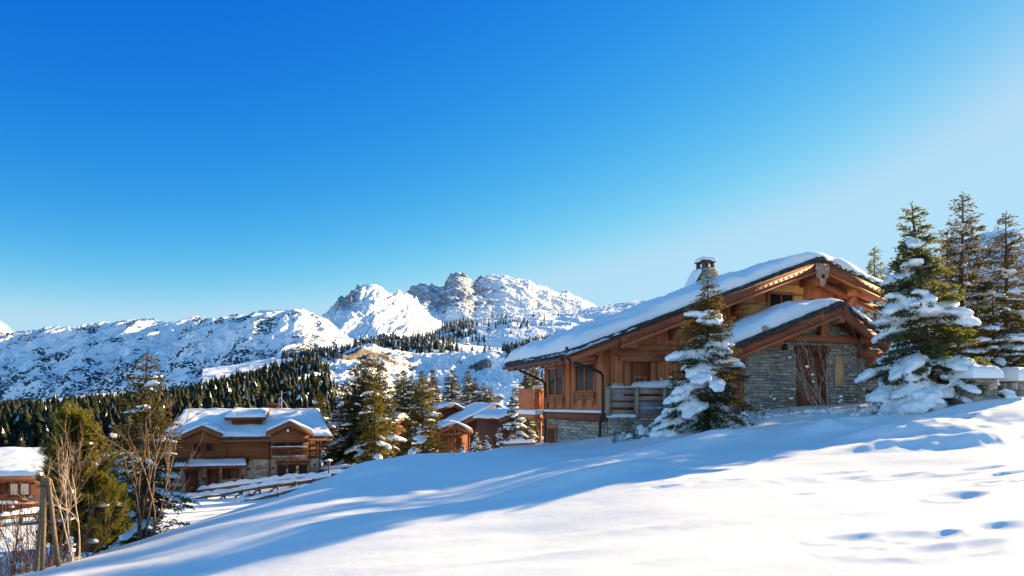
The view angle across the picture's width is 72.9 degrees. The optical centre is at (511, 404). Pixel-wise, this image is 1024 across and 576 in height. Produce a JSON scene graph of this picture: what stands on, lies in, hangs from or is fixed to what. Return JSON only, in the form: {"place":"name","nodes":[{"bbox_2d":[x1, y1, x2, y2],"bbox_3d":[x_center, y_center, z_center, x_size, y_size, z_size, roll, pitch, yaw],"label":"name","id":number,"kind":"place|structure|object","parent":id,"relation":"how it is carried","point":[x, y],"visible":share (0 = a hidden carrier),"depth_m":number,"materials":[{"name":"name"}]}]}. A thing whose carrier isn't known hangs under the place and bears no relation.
{"place":"outdoors","nodes":[
{"label":"outdoors","id":0,"kind":"place"},
{"bbox_2d":[0,321,13,332],"bbox_3d":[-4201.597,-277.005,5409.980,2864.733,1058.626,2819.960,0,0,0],"label":"mountain","id":1,"kind":"structure","parent":0,"point":[5,328],"depth_m":6118.63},
{"bbox_2d":[0,308,353,401],"bbox_3d":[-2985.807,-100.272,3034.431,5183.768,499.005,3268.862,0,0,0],"label":"mountain","id":2,"kind":"structure","parent":0,"point":[44,363],"depth_m":2223.76,"materials":[{"name":"snow"}]},
{"bbox_2d":[202,340,501,381],"bbox_3d":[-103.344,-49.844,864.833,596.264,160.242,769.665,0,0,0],"label":"hill","id":3,"kind":"structure","parent":0,"point":[210,373],"depth_m":893.69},
{"bbox_2d":[281,330,555,400],"bbox_3d":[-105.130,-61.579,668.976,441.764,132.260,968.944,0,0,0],"label":"forest","id":4,"kind":"object","parent":3,"relation":"on","point":[419,343],"visible":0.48,"depth_m":897.17,"materials":[{"name":"plant"}]},
{"bbox_2d":[322,284,443,341],"bbox_3d":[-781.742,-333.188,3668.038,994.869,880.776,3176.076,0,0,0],"label":"mountain","id":5,"kind":"structure","parent":0,"point":[367,311],"depth_m":3923.32,"materials":[{"name":"snow"}]},
{"bbox_2d":[278,339,543,434],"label":"hill","id":6,"kind":"structure","parent":0,"point":[486,367],"depth_m":384.40,"materials":[{"name":"snow"}]},
{"bbox_2d":[404,272,596,324],"bbox_3d":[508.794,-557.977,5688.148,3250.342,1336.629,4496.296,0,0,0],"label":"mountain","id":7,"kind":"structure","parent":0,"point":[457,295],"depth_m":6018.35,"materials":[{"name":"snow"}]},
{"bbox_2d":[0,396,1023,575],"bbox_3d":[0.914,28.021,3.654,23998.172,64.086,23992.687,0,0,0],"label":"snow ground","id":8,"kind":"structure","parent":0,"point":[938,492],"depth_m":10.33,"materials":[{"name":"snow"}]},
{"bbox_2d":[0,539,46,575],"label":"snowy bush","id":9,"kind":"object","parent":8,"relation":"on","point":[4,571],"visible":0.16,"depth_m":12.56,"materials":[{"name":"red plant"}]},
{"bbox_2d":[0,507,57,526],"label":"fence","id":10,"kind":"object","parent":8,"relation":"on","point":[15,513],"visible":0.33,"depth_m":30.55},
{"bbox_2d":[0,459,68,575],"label":"bare shrub","id":11,"kind":"object","parent":8,"relation":"on","point":[18,529],"visible":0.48,"depth_m":11.73,"materials":[{"name":"brown plant"}]},
{"bbox_2d":[0,447,83,513],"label":"chalet","id":12,"kind":"object","parent":8,"relation":"on","point":[15,474],"visible":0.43,"depth_m":38.20,"materials":[{"name":"red wood"}]},
{"bbox_2d":[6,482,30,497],"bbox_3d":[-27.110,4.725,38.150,1.280,0.850,0.130,0,0,-9],"label":"window","id":13,"kind":"structure","parent":12,"relation":"in","point":[25,486],"depth_m":38.16,"materials":[{"name":"white glass"}]},
{"bbox_2d":[0,511,83,575],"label":"bare shrub","id":14,"kind":"object","parent":8,"relation":"on","point":[11,539],"visible":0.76,"depth_m":10.80,"materials":[{"name":"brown plant"}]},
{"bbox_2d":[11,547,83,570],"bbox_3d":[-8.205,2.613,12.218,1.482,0.625,0.952,0,0,0],"label":"snowy bush","id":15,"kind":"object","parent":8,"relation":"on","point":[61,560],"visible":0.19,"depth_m":12.17,"materials":[{"name":"snow"}]},
{"bbox_2d":[34,477,60,571],"bbox_3d":[-6.936,1.902,10.290,0.426,1.627,0.247,0,0,0],"label":"wooden post","id":16,"kind":"object","parent":8,"relation":"on","point":[45,493],"visible":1,"depth_m":10.29,"materials":[{"name":"wood"}]},
{"bbox_2d":[17,436,82,561],"bbox_3d":[-7.183,1.547,10.551,0.845,2.179,1.288,0,0,0],"label":"bare sapling","id":17,"kind":"object","parent":8,"relation":"on","point":[65,495],"visible":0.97,"depth_m":10.91,"materials":[{"name":"brown plant"}]},
{"bbox_2d":[30,477,127,557],"bbox_3d":[-7.107,1.924,11.357,1.434,1.535,1.014,0,0,-34],"label":"bare shrub","id":18,"kind":"object","parent":8,"relation":"on","point":[102,541],"visible":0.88,"depth_m":11.55,"materials":[{"name":"brown plant"}]},
{"bbox_2d":[30,399,131,556],"bbox_3d":[-7.647,1.482,12.253,1.610,3.182,1.516,0,0,0],"label":"pine tree","id":19,"kind":"object","parent":8,"relation":"on","point":[74,417],"visible":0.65,"depth_m":12.10,"materials":[{"name":"green plant"}]},
{"bbox_2d":[34,405,131,564],"bbox_3d":[-7.207,1.387,11.091,1.395,2.772,1.875,0,0,0],"label":"bare sapling","id":20,"kind":"object","parent":8,"relation":"on","point":[74,478],"visible":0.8,"depth_m":11.44,"materials":[{"name":"brown plant"}]},
{"bbox_2d":[55,470,139,553],"bbox_3d":[-7.716,2.152,12.788,1.544,1.948,1.364,0,0,0],"label":"pine tree","id":21,"kind":"object","parent":8,"relation":"on","point":[119,529],"visible":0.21,"depth_m":12.66,"materials":[{"name":"green plant"}]},
{"bbox_2d":[97,451,158,550],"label":"spruce tree","id":22,"kind":"object","parent":8,"relation":"on","point":[117,459],"visible":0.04,"depth_m":17.96,"materials":[{"name":"green plant"}]},
{"bbox_2d":[100,422,157,504],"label":"spruce tree","id":23,"kind":"object","parent":8,"relation":"on","point":[126,454],"visible":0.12,"depth_m":33.85,"materials":[{"name":"green plant"}]},
{"bbox_2d":[73,382,205,540],"bbox_3d":[-7.082,1.131,12.947,1.662,3.181,2.210,0,0,37],"label":"bare shrub","id":24,"kind":"object","parent":8,"relation":"on","point":[140,517],"visible":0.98,"depth_m":13.21,"materials":[{"name":"brown plant"}]},
{"bbox_2d":[89,348,199,554],"bbox_3d":[-8.215,1.187,15.426,2.443,4.899,2.241,0,0,35],"label":"spruce tree","id":25,"kind":"object","parent":8,"relation":"on","point":[140,412],"visible":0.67,"depth_m":15.40,"materials":[{"name":"green plant"}]},
{"bbox_2d":[147,427,185,497],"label":"spruce tree","id":26,"kind":"object","parent":8,"relation":"on","point":[172,469],"visible":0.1,"depth_m":52.06,"materials":[{"name":"green plant"}]},
{"bbox_2d":[163,391,332,492],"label":"chalet","id":27,"kind":"object","parent":8,"relation":"on","point":[235,444],"visible":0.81,"depth_m":57.66,"materials":[{"name":"brown wood"}]},
{"bbox_2d":[184,469,198,492],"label":"door","id":28,"kind":"structure","parent":27,"relation":"in","point":[191,474],"depth_m":56.72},
{"bbox_2d":[192,444,201,452],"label":"window","id":29,"kind":"structure","parent":27,"relation":"in","point":[194,446],"depth_m":56.77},
{"bbox_2d":[204,443,213,452],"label":"window","id":30,"kind":"structure","parent":27,"relation":"in","point":[208,447],"depth_m":56.98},
{"bbox_2d":[206,468,219,490],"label":"door","id":31,"kind":"structure","parent":27,"relation":"in","point":[212,474],"depth_m":57.06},
{"bbox_2d":[221,468,231,479],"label":"window","id":32,"kind":"structure","parent":27,"relation":"in","point":[226,472],"depth_m":57.33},
{"bbox_2d":[277,464,285,475],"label":"window","id":33,"kind":"structure","parent":27,"relation":"in","point":[281,469],"depth_m":58.36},
{"bbox_2d":[288,464,295,473],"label":"window","id":34,"kind":"structure","parent":27,"relation":"in","point":[291,467],"depth_m":58.54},
{"bbox_2d":[289,442,302,449],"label":"window","id":35,"kind":"structure","parent":27,"relation":"in","point":[290,443],"depth_m":58.60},
{"bbox_2d":[298,464,306,473],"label":"window","id":36,"kind":"structure","parent":27,"relation":"in","point":[302,468],"depth_m":58.74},
{"bbox_2d":[186,473,330,498],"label":"fence","id":37,"kind":"object","parent":8,"relation":"on","point":[293,481],"visible":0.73,"depth_m":48.99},
{"bbox_2d":[224,483,309,501],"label":"fence","id":38,"kind":"object","parent":8,"relation":"on","point":[277,494],"visible":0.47,"depth_m":45.89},
{"bbox_2d":[196,468,345,493],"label":"fence","id":39,"kind":"object","parent":8,"relation":"on","point":[237,483],"visible":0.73,"depth_m":53.33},
{"bbox_2d":[311,392,331,459],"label":"spruce tree","id":40,"kind":"object","parent":8,"relation":"on","point":[316,402],"visible":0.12,"depth_m":89.76,"materials":[{"name":"green plant"}]},
{"bbox_2d":[322,383,348,465],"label":"spruce tree","id":41,"kind":"object","parent":8,"relation":"on","point":[332,426],"visible":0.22,"depth_m":67.45,"materials":[{"name":"green plant"}]},
{"bbox_2d":[319,463,356,473],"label":"retaining wall","id":42,"kind":"structure","parent":8,"relation":"on","point":[341,466],"depth_m":59.21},
{"bbox_2d":[321,364,377,465],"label":"spruce tree","id":43,"kind":"object","parent":8,"relation":"on","point":[344,423],"visible":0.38,"depth_m":63.20,"materials":[{"name":"green plant"}]},
{"bbox_2d":[336,360,387,464],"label":"spruce tree","id":44,"kind":"object","parent":8,"relation":"on","point":[353,449],"visible":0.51,"depth_m":62.42,"materials":[{"name":"green plant"}]},
{"bbox_2d":[337,359,405,456],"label":"spruce tree","id":45,"kind":"object","parent":8,"relation":"on","point":[374,364],"visible":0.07,"depth_m":65.88,"materials":[{"name":"green plant"}]},
{"bbox_2d":[349,381,395,464],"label":"spruce tree","id":46,"kind":"object","parent":8,"relation":"on","point":[372,426],"visible":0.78,"depth_m":54.72,"materials":[{"name":"green plant"}]},
{"bbox_2d":[352,364,406,460],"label":"spruce tree","id":47,"kind":"object","parent":8,"relation":"on","point":[396,439],"visible":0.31,"depth_m":63.59,"materials":[{"name":"green plant"}]},
{"bbox_2d":[384,412,414,455],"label":"chalet","id":48,"kind":"object","parent":8,"relation":"on","point":[402,424],"visible":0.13,"depth_m":89.36,"materials":[{"name":"brown wood"}]},
{"bbox_2d":[391,372,410,413],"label":"spruce tree","id":49,"kind":"object","parent":8,"relation":"on","point":[399,390],"visible":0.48,"depth_m":103.64,"materials":[{"name":"green plant"}]},
{"bbox_2d":[395,369,412,414],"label":"spruce tree","id":50,"kind":"object","parent":8,"relation":"on","point":[404,378],"visible":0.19,"depth_m":107.87,"materials":[{"name":"green plant"}]},
{"bbox_2d":[402,376,419,416],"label":"spruce tree","id":51,"kind":"object","parent":8,"relation":"on","point":[410,393],"visible":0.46,"depth_m":103.59,"materials":[{"name":"green plant"}]},
{"bbox_2d":[410,371,433,427],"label":"spruce tree","id":52,"kind":"object","parent":8,"relation":"on","point":[422,376],"visible":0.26,"depth_m":99.86,"materials":[{"name":"green plant"}]},
{"bbox_2d":[398,377,446,455],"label":"spruce tree","id":53,"kind":"object","parent":8,"relation":"on","point":[418,437],"visible":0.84,"depth_m":51.62,"materials":[{"name":"green plant"}]},
{"bbox_2d":[424,369,442,404],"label":"spruce tree","id":54,"kind":"object","parent":8,"relation":"on","point":[434,383],"visible":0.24,"depth_m":107.78,"materials":[{"name":"green plant"}]},
{"bbox_2d":[424,402,465,449],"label":"chalet","id":55,"kind":"object","parent":8,"relation":"on","point":[447,409],"visible":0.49,"depth_m":97.31,"materials":[{"name":"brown wood"}]},
{"bbox_2d":[424,419,473,452],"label":"chalet","id":56,"kind":"object","parent":8,"relation":"on","point":[456,434],"visible":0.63,"depth_m":84.74,"materials":[{"name":"brown wood"}]},
{"bbox_2d":[456,438,461,448],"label":"window","id":57,"kind":"structure","parent":56,"relation":"in","point":[458,440],"depth_m":85.29,"materials":[{"name":"brown glass"}]},
{"bbox_2d":[436,370,466,405],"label":"spruce tree","id":58,"kind":"object","parent":8,"relation":"on","point":[452,385],"visible":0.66,"depth_m":103.57,"materials":[{"name":"green plant"}]},
{"bbox_2d":[456,370,473,406],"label":"spruce tree","id":59,"kind":"object","parent":8,"relation":"on","point":[467,389],"visible":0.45,"depth_m":107.74,"materials":[{"name":"green plant"}]},
{"bbox_2d":[466,377,482,404],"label":"spruce tree","id":60,"kind":"object","parent":8,"relation":"on","point":[474,392],"visible":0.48,"depth_m":103.74,"materials":[{"name":"green plant"}]},
{"bbox_2d":[445,402,505,451],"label":"chalet","id":61,"kind":"object","parent":8,"relation":"on","point":[467,414],"visible":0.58,"depth_m":91.88,"materials":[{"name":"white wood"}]},
{"bbox_2d":[470,429,482,451],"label":"spruce tree","id":62,"kind":"object","parent":8,"relation":"on","point":[475,443],"visible":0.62,"depth_m":39.91,"materials":[{"name":"green plant"}]},
{"bbox_2d":[477,382,490,402],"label":"spruce tree","id":63,"kind":"object","parent":8,"relation":"on","point":[482,397],"visible":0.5,"depth_m":103.86,"materials":[{"name":"green plant"}]},
{"bbox_2d":[483,431,491,449],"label":"spruce tree","id":64,"kind":"object","parent":8,"relation":"on","point":[488,445],"visible":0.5,"depth_m":38.91,"materials":[{"name":"green plant"}]},
{"bbox_2d":[485,387,494,402],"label":"spruce tree","id":65,"kind":"object","parent":8,"relation":"on","point":[491,399],"visible":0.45,"depth_m":103.83,"materials":[{"name":"green plant"}]},
{"bbox_2d":[473,408,512,451],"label":"chalet","id":66,"kind":"object","parent":8,"relation":"on","point":[489,420],"visible":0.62,"depth_m":71.38,"materials":[{"name":"red wood"}]},
{"bbox_2d":[489,394,504,405],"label":"hut","id":67,"kind":"object","parent":8,"relation":"on","point":[498,398],"visible":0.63,"depth_m":118.17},
{"bbox_2d":[495,423,503,447],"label":"spruce tree","id":68,"kind":"object","parent":8,"relation":"on","point":[499,441],"visible":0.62,"depth_m":38.93,"materials":[{"name":"green plant"}]},
{"bbox_2d":[501,385,528,445],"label":"spruce tree","id":69,"kind":"object","parent":8,"relation":"on","point":[517,423],"visible":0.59,"depth_m":43.80,"materials":[{"name":"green plant"}]},
{"bbox_2d":[503,440,535,446],"bbox_3d":[0.374,2.466,34.500,1.970,1.454,0.304,0,0,34],"label":"fence","id":70,"kind":"object","parent":8,"relation":"on","point":[520,442],"visible":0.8,"depth_m":34.40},
{"bbox_2d":[507,368,543,443],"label":"spruce tree","id":71,"kind":"object","parent":8,"relation":"on","point":[529,384],"visible":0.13,"depth_m":49.85,"materials":[{"name":"green plant"}]},
{"bbox_2d":[521,418,537,441],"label":"spruce tree","id":72,"kind":"object","parent":8,"relation":"on","point":[530,429],"visible":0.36,"depth_m":45.87,"materials":[{"name":"green plant"}]},
{"bbox_2d":[530,369,543,442],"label":"spruce tree","id":73,"kind":"object","parent":8,"relation":"on","point":[536,372],"visible":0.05,"depth_m":55.82,"materials":[{"name":"green plant"}]},
{"bbox_2d":[609,430,636,442],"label":"snowy bush","id":74,"kind":"object","parent":8,"relation":"on","point":[620,435],"visible":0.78,"depth_m":22.50,"materials":[{"name":"snow"}]},
{"bbox_2d":[622,413,655,438],"bbox_3d":[4.392,0.624,22.349,1.923,1.082,1.364,0,0,0],"label":"snowy bush","id":75,"kind":"object","parent":8,"relation":"on","point":[643,430],"visible":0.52,"depth_m":22.18,"materials":[{"name":"snow"}]},
{"bbox_2d":[649,417,692,437],"bbox_3d":[4.909,0.649,21.096,1.461,0.802,0.954,0,0,0],"label":"snowy bush","id":76,"kind":"object","parent":8,"relation":"on","point":[660,433],"visible":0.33,"depth_m":20.85,"materials":[{"name":"snow"}]},
{"bbox_2d":[664,370,679,407],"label":"fir sapling","id":77,"kind":"object","parent":8,"relation":"on","point":[671,385],"visible":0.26,"depth_m":22.58,"materials":[{"name":"green plant"}]},
{"bbox_2d":[502,252,888,442],"bbox_3d":[7.060,-1.807,30.068,14.278,10.014,9.826,0,0,-18],"label":"chalet","id":78,"kind":"object","parent":8,"relation":"on","point":[590,362],"visible":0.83,"depth_m":25.98,"materials":[{"name":"brown wood"}]},
{"bbox_2d":[546,424,557,442],"bbox_3d":[1.742,1.980,30.140,0.140,2.240,1.220,0,0,-18],"label":"door","id":79,"kind":"structure","parent":78,"relation":"in","point":[551,429],"depth_m":30.12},
{"bbox_2d":[544,363,564,408],"bbox_3d":[1.828,-0.812,29.641,0.160,2.065,2.380,0,0,-18],"label":"window","id":80,"kind":"structure","parent":78,"relation":"in","point":[555,374],"depth_m":29.59,"materials":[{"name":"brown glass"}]},
{"bbox_2d":[572,356,596,406],"bbox_3d":[2.769,-0.877,26.751,0.160,1.935,2.400,0,0,-18],"label":"window","id":81,"kind":"structure","parent":78,"relation":"in","point":[584,379],"depth_m":26.67,"materials":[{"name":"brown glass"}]},
{"bbox_2d":[616,353,665,409],"bbox_3d":[4.706,-0.780,25.351,1.940,2.160,0.260,0,0,-18],"label":"door","id":82,"kind":"structure","parent":78,"relation":"in","point":[638,367],"depth_m":25.33,"materials":[{"name":"brown wood"}]},
{"bbox_2d":[639,401,663,413],"bbox_3d":[4.997,0.120,24.779,1.020,0.440,0.044,0,0,-18],"label":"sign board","id":83,"kind":"object","parent":78,"relation":"attached to","point":[651,407],"visible":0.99,"depth_m":24.74,"materials":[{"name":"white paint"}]},
{"bbox_2d":[654,276,759,433],"bbox_3d":[5.753,-1.222,20.510,2.946,5.245,3.182,0,0,0],"label":"spruce tree","id":84,"kind":"object","parent":8,"relation":"on","point":[704,380],"visible":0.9,"depth_m":20.24,"materials":[{"name":"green plant"}]},
{"bbox_2d":[753,394,775,417],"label":"dry weed","id":85,"kind":"object","parent":8,"relation":"on","point":[761,408],"visible":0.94,"depth_m":21.21,"materials":[{"name":"grey plant"}]},
{"bbox_2d":[739,411,791,418],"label":"snowy bush","id":86,"kind":"object","parent":8,"relation":"on","point":[769,414],"visible":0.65,"depth_m":21.48,"materials":[{"name":"snow"}]},
{"bbox_2d":[681,298,890,412],"bbox_3d":[9.984,-1.251,25.341,6.986,5.302,3.420,0,0,-18],"label":"stone annex","id":87,"kind":"object","parent":8,"relation":"on","point":[765,340],"visible":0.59,"depth_m":24.38,"materials":[{"name":"stone"}]},
{"bbox_2d":[793,346,829,406],"bbox_3d":[10.666,-0.530,24.695,1.480,3.060,0.175,0,0,-18],"label":"door","id":88,"kind":"structure","parent":87,"relation":"in","point":[801,399],"depth_m":24.72,"materials":[{"name":"wood"}]},
{"bbox_2d":[779,386,795,415],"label":"dry weed","id":89,"kind":"object","parent":8,"relation":"on","point":[789,400],"visible":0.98,"depth_m":21.37,"materials":[{"name":"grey plant"}]},
{"bbox_2d":[783,335,862,409],"bbox_3d":[9.606,-1.000,21.880,1.653,2.775,2.116,0,0,-37],"label":"bare shrub","id":90,"kind":"object","parent":8,"relation":"on","point":[812,374],"visible":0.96,"depth_m":22.08,"materials":[{"name":"brown plant"}]},
{"bbox_2d":[791,408,854,414],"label":"snowy bush","id":91,"kind":"object","parent":8,"relation":"on","point":[812,411],"visible":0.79,"depth_m":21.55,"materials":[{"name":"snow"}]},
{"bbox_2d":[802,276,846,408],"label":"bare sapling","id":92,"kind":"object","parent":8,"relation":"on","point":[827,337],"visible":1,"depth_m":22.09,"materials":[{"name":"brown plant"}]},
{"bbox_2d":[838,388,875,410],"bbox_3d":[10.629,-0.090,21.271,0.851,0.989,1.270,0,0,-45],"label":"bare shrub","id":93,"kind":"object","parent":8,"relation":"on","point":[840,400],"visible":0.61,"depth_m":21.38,"materials":[{"name":"grey plant"}]},
{"bbox_2d":[843,301,881,409],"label":"bare sapling","id":94,"kind":"object","parent":8,"relation":"on","point":[861,349],"visible":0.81,"depth_m":22.14,"materials":[{"name":"brown plant"}]},
{"bbox_2d":[850,405,879,415],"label":"snowy bush","id":95,"kind":"object","parent":8,"relation":"on","point":[872,409],"visible":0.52,"depth_m":20.59,"materials":[{"name":"snow"}]},
{"bbox_2d":[859,246,895,355],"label":"spruce tree","id":96,"kind":"object","parent":8,"relation":"on","point":[879,275],"visible":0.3,"depth_m":61.87,"materials":[{"name":"green plant"}]},
{"bbox_2d":[895,377,946,413],"bbox_3d":[11.272,-0.226,19.105,1.367,1.167,1.176,0,0,0],"label":"snowy bush","id":97,"kind":"object","parent":8,"relation":"on","point":[923,401],"visible":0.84,"depth_m":18.74,"materials":[{"name":"snow"}]},
{"bbox_2d":[854,201,1005,414],"bbox_3d":[12.217,-2.571,20.499,3.809,6.819,3.454,0,0,23],"label":"fir tree","id":98,"kind":"object","parent":8,"relation":"on","point":[909,308],"visible":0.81,"depth_m":19.91,"materials":[{"name":"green plant"}]},
{"bbox_2d":[928,235,967,374],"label":"spruce tree","id":99,"kind":"object","parent":8,"relation":"on","point":[945,246],"visible":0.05,"depth_m":28.48,"materials":[{"name":"green plant"}]},
{"bbox_2d":[919,191,1001,379],"bbox_3d":[17.119,-4.104,26.544,3.532,8.123,3.160,0,0,41],"label":"spruce tree","id":100,"kind":"object","parent":8,"relation":"on","point":[966,228],"visible":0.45,"depth_m":26.33,"materials":[{"name":"green plant"}]},
{"bbox_2d":[947,364,1003,404],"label":"stone wall","id":101,"kind":"structure","parent":8,"relation":"on","point":[990,375],"depth_m":19.01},
{"bbox_2d":[957,292,1023,367],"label":"spruce tree","id":102,"kind":"object","parent":8,"relation":"on","point":[1012,340],"visible":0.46,"depth_m":23.48,"materials":[{"name":"green plant"}]},
{"bbox_2d":[963,211,1023,366],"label":"spruce tree","id":103,"kind":"object","parent":8,"relation":"on","point":[1004,273],"visible":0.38,"depth_m":25.91,"materials":[{"name":"green plant"}]},
{"bbox_2d":[985,278,1023,367],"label":"spruce tree","id":104,"kind":"object","parent":8,"relation":"on","point":[1019,293],"visible":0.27,"depth_m":24.25,"materials":[{"name":"green plant"}]},
{"bbox_2d":[997,388,1017,397],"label":"snowy bush","id":105,"kind":"object","parent":8,"relation":"on","point":[1008,393],"visible":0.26,"depth_m":19.26,"materials":[{"name":"snow"}]},
{"bbox_2d":[997,367,1023,395],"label":"stone wall","id":106,"kind":"structure","parent":8,"relation":"on","point":[1013,379],"depth_m":19.85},
{"bbox_2d":[0,0,1023,331],"label":"sky","id":107,"kind":"structure","parent":0,"point":[161,160],"materials":[{"name":"blue"}]},
{"bbox_2d":[433,300,647,347],"bbox_3d":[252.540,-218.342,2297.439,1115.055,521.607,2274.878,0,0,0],"label":"hill","id":108,"kind":"structure","parent":0,"point":[552,324],"depth_m":1796.57,"materials":[{"name":"snow"}]},
{"bbox_2d":[432,310,559,344],"bbox_3d":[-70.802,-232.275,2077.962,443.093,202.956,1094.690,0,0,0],"label":"forest","id":109,"kind":"object","parent":108,"relation":"on","point":[460,324],"visible":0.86,"depth_m":1795.22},
{"bbox_2d":[856,229,1023,386],"bbox_3d":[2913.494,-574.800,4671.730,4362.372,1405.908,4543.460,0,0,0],"label":"mountain","id":110,"kind":"structure","parent":0,"point":[892,275],"depth_m":4615.44,"materials":[{"name":"snow"}]},
{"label":"hill","id":111,"kind":"structure","parent":0,"visible":0},
{"bbox_2d":[0,354,357,450],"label":"forest","id":112,"kind":"object","parent":111,"relation":"on","point":[24,423],"visible":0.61,"depth_m":191.58,"materials":[{"name":"plant"}]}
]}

